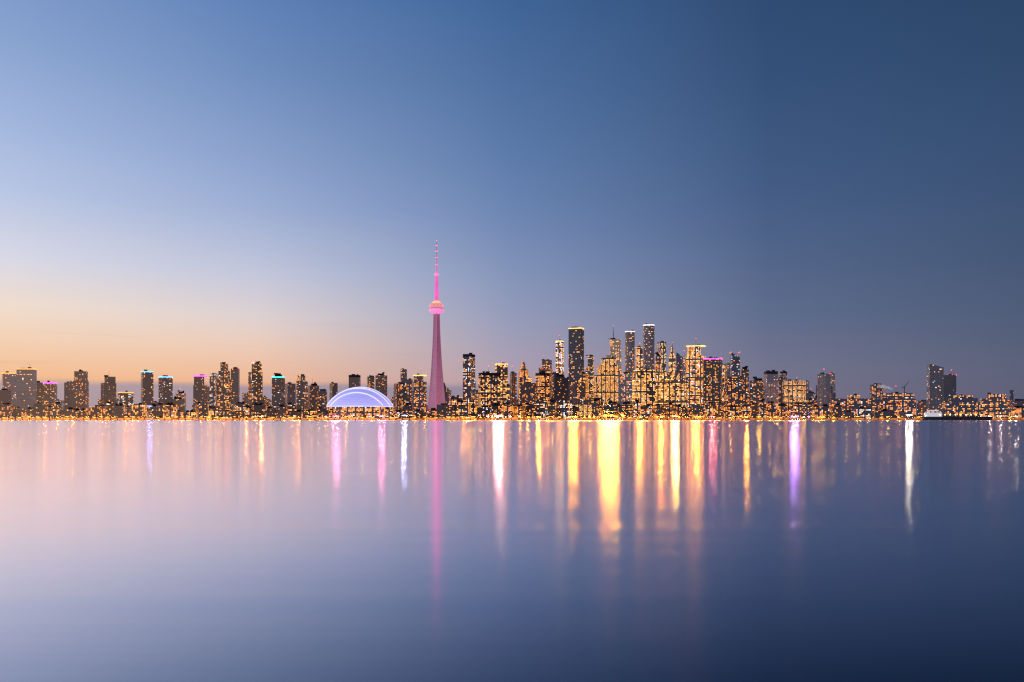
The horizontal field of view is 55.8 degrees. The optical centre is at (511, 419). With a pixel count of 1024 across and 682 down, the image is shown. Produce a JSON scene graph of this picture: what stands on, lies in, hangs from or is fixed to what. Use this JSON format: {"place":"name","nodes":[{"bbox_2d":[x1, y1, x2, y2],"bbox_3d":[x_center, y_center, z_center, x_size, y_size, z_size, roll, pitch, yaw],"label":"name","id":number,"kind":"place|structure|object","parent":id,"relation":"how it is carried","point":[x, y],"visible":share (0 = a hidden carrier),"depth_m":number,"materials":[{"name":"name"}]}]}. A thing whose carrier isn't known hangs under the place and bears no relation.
{"place":"outdoors","nodes":[
{"label":"outdoors","id":0,"kind":"place"},
{"bbox_2d":[0,403,14,419],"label":"building","id":1,"kind":"structure","parent":0,"point":[7,410],"depth_m":2914.86,"materials":[{"name":"metal"}]},
{"bbox_2d":[2,371,15,406],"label":"building","id":2,"kind":"structure","parent":0,"point":[8,381],"depth_m":3291.65,"materials":[{"name":"metal"}]},
{"bbox_2d":[16,363,36,409],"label":"building","id":3,"kind":"structure","parent":0,"point":[26,388],"depth_m":3034.87,"materials":[{"name":"metal"}]},
{"bbox_2d":[33,402,47,419],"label":"building","id":4,"kind":"structure","parent":0,"point":[40,409],"depth_m":2899.48,"materials":[{"name":"metal"}]},
{"bbox_2d":[64,381,69,408],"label":"building","id":5,"kind":"structure","parent":0,"point":[66,394],"depth_m":3288.41,"materials":[{"name":"metal"}]},
{"bbox_2d":[60,407,74,419],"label":"building","id":6,"kind":"structure","parent":0,"point":[69,411],"depth_m":2904.16,"materials":[{"name":"metal"}]},
{"bbox_2d":[70,369,88,410],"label":"building","id":7,"kind":"structure","parent":0,"point":[79,391],"depth_m":3035.55,"materials":[{"name":"metal"}]},
{"bbox_2d":[101,375,115,405],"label":"building","id":8,"kind":"structure","parent":0,"point":[108,390],"depth_m":2989.88,"materials":[{"name":"metal"}]},
{"bbox_2d":[112,403,124,419],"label":"building","id":9,"kind":"structure","parent":0,"point":[117,411],"depth_m":2927.00,"materials":[{"name":"metal"}]},
{"bbox_2d":[118,391,132,407],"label":"building","id":10,"kind":"structure","parent":0,"point":[125,398],"depth_m":2965.76,"materials":[{"name":"metal"}]},
{"bbox_2d":[130,403,147,419],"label":"building","id":11,"kind":"structure","parent":0,"point":[138,410],"depth_m":2909.78,"materials":[{"name":"metal"}]},
{"bbox_2d":[141,370,153,405],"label":"building","id":12,"kind":"structure","parent":0,"point":[146,387],"depth_m":3039.13,"materials":[{"name":"metal"}]},
{"bbox_2d":[158,375,172,404],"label":"building","id":13,"kind":"structure","parent":0,"point":[165,389],"depth_m":3035.57,"materials":[{"name":"metal"}]},
{"bbox_2d":[163,402,177,419],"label":"building","id":14,"kind":"structure","parent":0,"point":[170,410],"depth_m":2923.10,"materials":[{"name":"metal"}]},
{"bbox_2d":[193,374,207,411],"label":"building","id":15,"kind":"structure","parent":0,"point":[200,391],"depth_m":2986.94,"materials":[{"name":"metal"}]},
{"bbox_2d":[195,402,207,419],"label":"building","id":16,"kind":"structure","parent":0,"point":[201,409],"depth_m":2892.44,"materials":[{"name":"metal"}]},
{"bbox_2d":[209,373,217,407],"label":"building","id":17,"kind":"structure","parent":0,"point":[213,377],"depth_m":3287.14,"materials":[{"name":"metal"}]},
{"bbox_2d":[217,362,231,412],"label":"building","id":18,"kind":"structure","parent":0,"point":[224,392],"depth_m":3038.94,"materials":[{"name":"metal"}]},
{"bbox_2d":[230,367,239,411],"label":"building","id":19,"kind":"structure","parent":0,"point":[235,375],"depth_m":3236.85,"materials":[{"name":"metal"}]},
{"bbox_2d":[233,402,245,418],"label":"building","id":20,"kind":"structure","parent":0,"point":[238,409],"depth_m":2898.54,"materials":[{"name":"metal"}]},
{"bbox_2d":[248,359,262,406],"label":"building","id":21,"kind":"structure","parent":0,"point":[255,385],"depth_m":2991.75,"materials":[{"name":"metal"}]},
{"bbox_2d":[251,403,265,419],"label":"building","id":22,"kind":"structure","parent":0,"point":[259,409],"depth_m":2909.16,"materials":[{"name":"metal"}]},
{"bbox_2d":[264,406,276,419],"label":"building","id":23,"kind":"structure","parent":0,"point":[269,411],"depth_m":2896.80,"materials":[{"name":"metal"}]},
{"bbox_2d":[272,373,284,407],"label":"building","id":24,"kind":"structure","parent":0,"point":[278,388],"depth_m":2985.62,"materials":[{"name":"metal"}]},
{"bbox_2d":[285,382,295,405],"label":"building","id":25,"kind":"structure","parent":0,"point":[290,391],"depth_m":3286.85,"materials":[{"name":"concrete"}]},
{"bbox_2d":[296,374,307,410],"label":"building","id":26,"kind":"structure","parent":0,"point":[301,393],"depth_m":3034.74,"materials":[{"name":"concrete"}]},
{"bbox_2d":[308,376,318,410],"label":"building","id":27,"kind":"structure","parent":0,"point":[313,389],"depth_m":3288.26,"materials":[{"name":"concrete"}]},
{"bbox_2d":[318,389,326,409],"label":"building","id":28,"kind":"structure","parent":0,"point":[322,398],"depth_m":3235.77,"materials":[{"name":"concrete"}]},
{"bbox_2d":[349,374,360,387],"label":"building","id":29,"kind":"structure","parent":0,"point":[354,380],"depth_m":3681.46,"materials":[{"name":"concrete"}]},
{"bbox_2d":[375,372,386,396],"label":"building","id":30,"kind":"structure","parent":0,"point":[380,382],"depth_m":3638.86,"materials":[{"name":"concrete"}]},
{"bbox_2d":[394,382,408,411],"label":"building","id":31,"kind":"structure","parent":0,"point":[401,394],"depth_m":3286.42,"materials":[{"name":"concrete"}]},
{"bbox_2d":[403,403,413,419],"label":"building","id":32,"kind":"structure","parent":0,"point":[408,409],"depth_m":2920.46,"materials":[{"name":"concrete"}]},
{"bbox_2d":[413,374,426,410],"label":"building","id":33,"kind":"structure","parent":0,"point":[419,393],"depth_m":3187.14,"materials":[{"name":"concrete"}]},
{"bbox_2d":[428,240,445,409],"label":"observation tower","id":34,"kind":"structure","parent":0,"point":[436,389],"depth_m":3057.53,"materials":[{"name":"pink"}]},
{"bbox_2d":[453,400,470,419],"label":"building","id":35,"kind":"structure","parent":0,"point":[462,409],"depth_m":2898.73,"materials":[{"name":"glass"}]},
{"bbox_2d":[463,353,474,401],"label":"building","id":36,"kind":"structure","parent":0,"point":[469,377],"depth_m":3035.08,"materials":[{"name":"glass"}]},
{"bbox_2d":[476,406,489,419],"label":"building","id":37,"kind":"structure","parent":0,"point":[483,412],"depth_m":2911.14,"materials":[{"name":"concrete"}]},
{"bbox_2d":[478,371,499,406],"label":"building","id":38,"kind":"structure","parent":0,"point":[488,388],"depth_m":2983.47,"materials":[{"name":"metal"}]},
{"bbox_2d":[488,403,501,419],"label":"building","id":39,"kind":"structure","parent":0,"point":[495,409],"depth_m":2905.92,"materials":[{"name":"metal"}]},
{"bbox_2d":[495,362,507,405],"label":"building","id":40,"kind":"structure","parent":0,"point":[502,369],"depth_m":3336.43,"materials":[{"name":"metal"}]},
{"bbox_2d":[501,402,514,419],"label":"building","id":41,"kind":"structure","parent":0,"point":[508,409],"depth_m":2910.00,"materials":[{"name":"metal"}]},
{"bbox_2d":[0,420,1023,681],"bbox_3d":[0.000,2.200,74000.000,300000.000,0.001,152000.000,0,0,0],"label":"water","id":42,"kind":"structure","parent":0,"point":[510,550],"depth_m":16.17,"materials":[{"name":"blue liquid"}]},
{"bbox_2d":[922,409,992,419],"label":"ship","id":43,"kind":"object","parent":42,"relation":"on","point":[929,414],"visible":0.99,"depth_m":2828.34,"materials":[{"name":"black"}]},
{"bbox_2d":[0,418,1023,419],"bbox_3d":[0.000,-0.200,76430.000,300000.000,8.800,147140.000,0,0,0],"label":"shoreline","id":44,"kind":"structure","parent":0,"point":[482,419],"depth_m":2863.00,"materials":[{"name":"grey"}]},
{"bbox_2d":[0,389,10,403],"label":"building","id":45,"kind":"structure","parent":44,"relation":"on","point":[5,395],"depth_m":2937.06,"materials":[{"name":"metal"}]},
{"bbox_2d":[43,381,56,405],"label":"building","id":46,"kind":"structure","parent":44,"relation":"on","point":[49,393],"depth_m":2984.73,"materials":[{"name":"metal"}]},
{"bbox_2d":[86,405,101,419],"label":"building","id":47,"kind":"structure","parent":44,"relation":"on","point":[94,411],"depth_m":2919.52,"materials":[{"name":"metal"}]},
{"bbox_2d":[326,387,392,419],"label":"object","id":48,"kind":"structure","parent":44,"relation":"on","point":[359,402],"depth_m":2910.84,"materials":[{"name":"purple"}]},
{"bbox_2d":[379,407,394,419],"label":"building","id":49,"kind":"structure","parent":44,"relation":"on","point":[387,412],"depth_m":2913.69,"materials":[{"name":"metal"}]},
{"bbox_2d":[437,403,452,419],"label":"building","id":50,"kind":"structure","parent":44,"relation":"on","point":[443,410],"depth_m":2889.78,"materials":[{"name":"metal"}]},
{"bbox_2d":[2,406,1017,419],"bbox_3d":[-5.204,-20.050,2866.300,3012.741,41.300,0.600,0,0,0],"label":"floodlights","id":51,"kind":"object","parent":44,"relation":"on","point":[469,417],"visible":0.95,"depth_m":2866.00,"materials":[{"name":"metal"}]},
{"bbox_2d":[8,415,1023,419],"bbox_3d":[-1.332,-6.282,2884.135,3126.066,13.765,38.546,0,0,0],"label":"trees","id":52,"kind":"object","parent":44,"relation":"on","point":[520,416],"visible":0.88,"depth_m":2880.87,"materials":[{"name":"plant"}]},
{"bbox_2d":[520,382,537,406],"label":"building","id":53,"kind":"structure","parent":44,"relation":"on","point":[528,392],"depth_m":2987.83,"materials":[{"name":"metal"}]},
{"bbox_2d":[634,369,654,405],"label":"building","id":54,"kind":"structure","parent":44,"relation":"on","point":[644,387],"depth_m":2983.60,"materials":[{"name":"metal"}]},
{"bbox_2d":[730,352,739,376],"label":"building","id":55,"kind":"structure","parent":44,"relation":"on","point":[734,365],"depth_m":3436.38,"materials":[{"name":"metal"}]},
{"bbox_2d":[832,397,875,417],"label":"building","id":56,"kind":"structure","parent":44,"relation":"on","point":[851,403],"depth_m":2931.49,"materials":[{"name":"metal"}]},
{"bbox_2d":[888,403,899,419],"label":"building","id":57,"kind":"structure","parent":44,"relation":"on","point":[894,408],"depth_m":2927.74,"materials":[{"name":"metal"}]},
{"bbox_2d":[876,398,915,419],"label":"building","id":58,"kind":"structure","parent":44,"relation":"on","point":[908,406],"depth_m":2931.91,"materials":[{"name":"metal"}]},
{"bbox_2d":[0,0,1023,417],"label":"sky","id":59,"kind":"structure","parent":0,"point":[801,188],"materials":[{"name":"blue"}]},
{"bbox_2d":[510,371,516,406],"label":"building","id":60,"kind":"structure","parent":0,"point":[513,387],"depth_m":3389.13,"materials":[{"name":"metal"}]},
{"bbox_2d":[518,362,527,403],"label":"building","id":61,"kind":"structure","parent":0,"point":[523,374],"depth_m":3338.38,"materials":[{"name":"metal"}]},
{"bbox_2d":[522,403,534,419],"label":"building","id":62,"kind":"structure","parent":0,"point":[528,409],"depth_m":2909.50,"materials":[{"name":"metal"}]},
{"bbox_2d":[532,399,547,419],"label":"building","id":63,"kind":"structure","parent":0,"point":[540,408],"depth_m":2927.35,"materials":[{"name":"metal"}]},
{"bbox_2d":[535,368,548,401],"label":"building","id":64,"kind":"structure","parent":0,"point":[542,379],"depth_m":3033.99,"materials":[{"name":"metal"}]},
{"bbox_2d":[539,355,552,398],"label":"building","id":65,"kind":"structure","parent":0,"point":[547,365],"depth_m":3685.90,"materials":[{"name":"metal"}]},
{"bbox_2d":[547,399,556,419],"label":"building","id":66,"kind":"structure","parent":0,"point":[551,407],"depth_m":2909.24,"materials":[{"name":"metal"}]},
{"bbox_2d":[550,373,568,402],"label":"building","id":67,"kind":"structure","parent":0,"point":[559,387],"depth_m":2987.19,"materials":[{"name":"metal"}]},
{"bbox_2d":[556,335,563,374],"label":"building","id":68,"kind":"structure","parent":0,"point":[559,356],"depth_m":3390.29,"materials":[{"name":"metal"}]},
{"bbox_2d":[557,400,571,419],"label":"building","id":69,"kind":"structure","parent":0,"point":[563,409],"depth_m":2909.80,"materials":[{"name":"metal"}]},
{"bbox_2d":[568,326,583,404],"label":"building","id":70,"kind":"structure","parent":0,"point":[576,351],"depth_m":3187.21,"materials":[{"name":"metal"}]},
{"bbox_2d":[572,404,590,419],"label":"building","id":71,"kind":"structure","parent":0,"point":[585,411],"depth_m":2929.57,"materials":[{"name":"metal"}]},
{"bbox_2d":[577,368,588,398],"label":"building","id":72,"kind":"structure","parent":0,"point":[583,387],"depth_m":2986.12,"materials":[{"name":"metal"}]},
{"bbox_2d":[586,355,593,398],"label":"building","id":73,"kind":"structure","parent":0,"point":[590,370],"depth_m":3587.20,"materials":[{"name":"metal"}]},
{"bbox_2d":[591,398,602,419],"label":"building","id":74,"kind":"structure","parent":0,"point":[596,406],"depth_m":2906.45,"materials":[{"name":"metal"}]},
{"bbox_2d":[594,356,619,402],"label":"building","id":75,"kind":"structure","parent":0,"point":[606,383],"depth_m":3031.26,"materials":[{"name":"metal"}]},
{"bbox_2d":[603,400,619,419],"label":"building","id":76,"kind":"structure","parent":0,"point":[610,407],"depth_m":2890.26,"materials":[{"name":"metal"}]},
{"bbox_2d":[605,331,620,372],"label":"building","id":77,"kind":"structure","parent":0,"point":[614,347],"depth_m":3787.81,"materials":[{"name":"metal"}]},
{"bbox_2d":[618,372,633,403],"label":"building","id":78,"kind":"structure","parent":0,"point":[625,386],"depth_m":2986.99,"materials":[{"name":"metal"}]},
{"bbox_2d":[619,401,633,419],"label":"building","id":79,"kind":"structure","parent":0,"point":[626,409],"depth_m":2888.83,"materials":[{"name":"metal"}]},
{"bbox_2d":[625,330,634,373],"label":"building","id":80,"kind":"structure","parent":0,"point":[630,351],"depth_m":3386.58,"materials":[{"name":"metal"}]},
{"bbox_2d":[636,346,642,369],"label":"building","id":81,"kind":"structure","parent":0,"point":[639,357],"depth_m":3637.65,"materials":[{"name":"metal"}]},
{"bbox_2d":[642,403,652,419],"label":"building","id":82,"kind":"structure","parent":0,"point":[647,410],"depth_m":2937.68,"materials":[{"name":"metal"}]},
{"bbox_2d":[643,323,654,369],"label":"building","id":83,"kind":"structure","parent":0,"point":[648,346],"depth_m":3383.55,"materials":[{"name":"metal"}]},
{"bbox_2d":[652,404,666,419],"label":"building","id":84,"kind":"structure","parent":0,"point":[659,410],"depth_m":2913.99,"materials":[{"name":"metal"}]},
{"bbox_2d":[657,341,665,372],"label":"building","id":85,"kind":"structure","parent":0,"point":[661,348],"depth_m":3684.14,"materials":[{"name":"metal"}]},
{"bbox_2d":[655,371,687,407],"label":"building","id":86,"kind":"structure","parent":0,"point":[669,386],"depth_m":3033.97,"materials":[{"name":"metal"}]},
{"bbox_2d":[669,342,675,372],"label":"building","id":87,"kind":"structure","parent":0,"point":[672,363],"depth_m":3689.57,"materials":[{"name":"glass"}]},
{"bbox_2d":[676,353,682,379],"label":"building","id":88,"kind":"structure","parent":0,"point":[679,363],"depth_m":3589.96,"materials":[{"name":"glass"}]},
{"bbox_2d":[674,405,691,419],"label":"building","id":89,"kind":"structure","parent":0,"point":[682,412],"depth_m":2921.82,"materials":[{"name":"glass"}]},
{"bbox_2d":[686,344,705,406],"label":"building","id":90,"kind":"structure","parent":0,"point":[694,367],"depth_m":3285.52,"materials":[{"name":"glass"}]},
{"bbox_2d":[692,402,703,419],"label":"building","id":91,"kind":"structure","parent":0,"point":[697,409],"depth_m":2897.47,"materials":[{"name":"glass"}]},
{"bbox_2d":[702,402,712,419],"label":"building","id":92,"kind":"structure","parent":0,"point":[708,409],"depth_m":2890.18,"materials":[{"name":"glass"}]},
{"bbox_2d":[703,357,722,405],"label":"building","id":93,"kind":"structure","parent":0,"point":[712,379],"depth_m":3034.71,"materials":[{"name":"metal"}]},
{"bbox_2d":[713,402,726,419],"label":"building","id":94,"kind":"structure","parent":0,"point":[719,410],"depth_m":2929.45,"materials":[{"name":"metal"}]},
{"bbox_2d":[725,405,741,419],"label":"building","id":95,"kind":"structure","parent":0,"point":[731,411],"depth_m":2910.99,"materials":[{"name":"metal"}]},
{"bbox_2d":[724,376,748,406],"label":"building","id":96,"kind":"structure","parent":0,"point":[736,391],"depth_m":2983.50,"materials":[{"name":"metal"}]},
{"bbox_2d":[750,377,763,407],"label":"building","id":97,"kind":"structure","parent":0,"point":[756,389],"depth_m":2986.81,"materials":[{"name":"metal"}]},
{"bbox_2d":[758,399,765,419],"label":"building","id":98,"kind":"structure","parent":0,"point":[761,408],"depth_m":2903.15,"materials":[{"name":"metal"}]},
{"bbox_2d":[766,401,774,419],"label":"building","id":99,"kind":"structure","parent":0,"point":[770,409],"depth_m":2915.84,"materials":[{"name":"metal"}]},
{"bbox_2d":[764,370,777,405],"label":"building","id":100,"kind":"structure","parent":0,"point":[770,385],"depth_m":3086.30,"materials":[{"name":"metal"}]},
{"bbox_2d":[778,377,782,405],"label":"building","id":101,"kind":"structure","parent":0,"point":[780,389],"depth_m":3290.51,"materials":[{"name":"metal"}]},
{"bbox_2d":[775,403,787,419],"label":"building","id":102,"kind":"structure","parent":0,"point":[781,409],"depth_m":2939.76,"materials":[{"name":"metal"}]},
{"bbox_2d":[783,379,805,405],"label":"building","id":103,"kind":"structure","parent":0,"point":[794,392],"depth_m":2987.08,"materials":[{"name":"metal"}]},
{"bbox_2d":[788,402,801,419],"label":"building","id":104,"kind":"structure","parent":0,"point":[794,409],"depth_m":2918.11,"materials":[{"name":"metal"}]},
{"bbox_2d":[801,402,814,419],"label":"building","id":105,"kind":"structure","parent":0,"point":[807,410],"depth_m":2897.89,"materials":[{"name":"metal"}]},
{"bbox_2d":[817,369,830,406],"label":"building","id":106,"kind":"structure","parent":0,"point":[823,388],"depth_m":3034.17,"materials":[{"name":"metal"}]},
{"bbox_2d":[829,403,841,419],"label":"building","id":107,"kind":"structure","parent":0,"point":[836,410],"depth_m":2907.30,"materials":[{"name":"metal"}]},
{"bbox_2d":[854,406,870,419],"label":"building","id":108,"kind":"structure","parent":0,"point":[862,412],"depth_m":2886.15,"materials":[{"name":"metal"}]},
{"bbox_2d":[870,383,883,398],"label":"building","id":109,"kind":"structure","parent":0,"point":[876,391],"depth_m":3284.77,"materials":[{"name":"metal"}]},
{"bbox_2d":[883,384,913,398],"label":"building","id":110,"kind":"structure","parent":0,"point":[898,395],"depth_m":3236.56,"materials":[{"name":"metal"}]},
{"bbox_2d":[917,400,926,419],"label":"building","id":111,"kind":"structure","parent":0,"point":[921,407],"depth_m":3093.41,"materials":[{"name":"metal"}]},
{"bbox_2d":[927,364,943,415],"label":"building","id":112,"kind":"structure","parent":0,"point":[935,387],"depth_m":3033.56,"materials":[{"name":"metal"}]},
{"bbox_2d":[944,373,955,401],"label":"building","id":113,"kind":"structure","parent":0,"point":[949,385],"depth_m":3186.49,"materials":[{"name":"metal"}]},
{"bbox_2d":[944,395,981,416],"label":"building","id":114,"kind":"structure","parent":0,"point":[962,405],"depth_m":2984.86,"materials":[{"name":"metal"}]},
{"bbox_2d":[980,393,1006,419],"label":"building","id":115,"kind":"structure","parent":0,"point":[994,405],"depth_m":2983.58,"materials":[{"name":"metal"}]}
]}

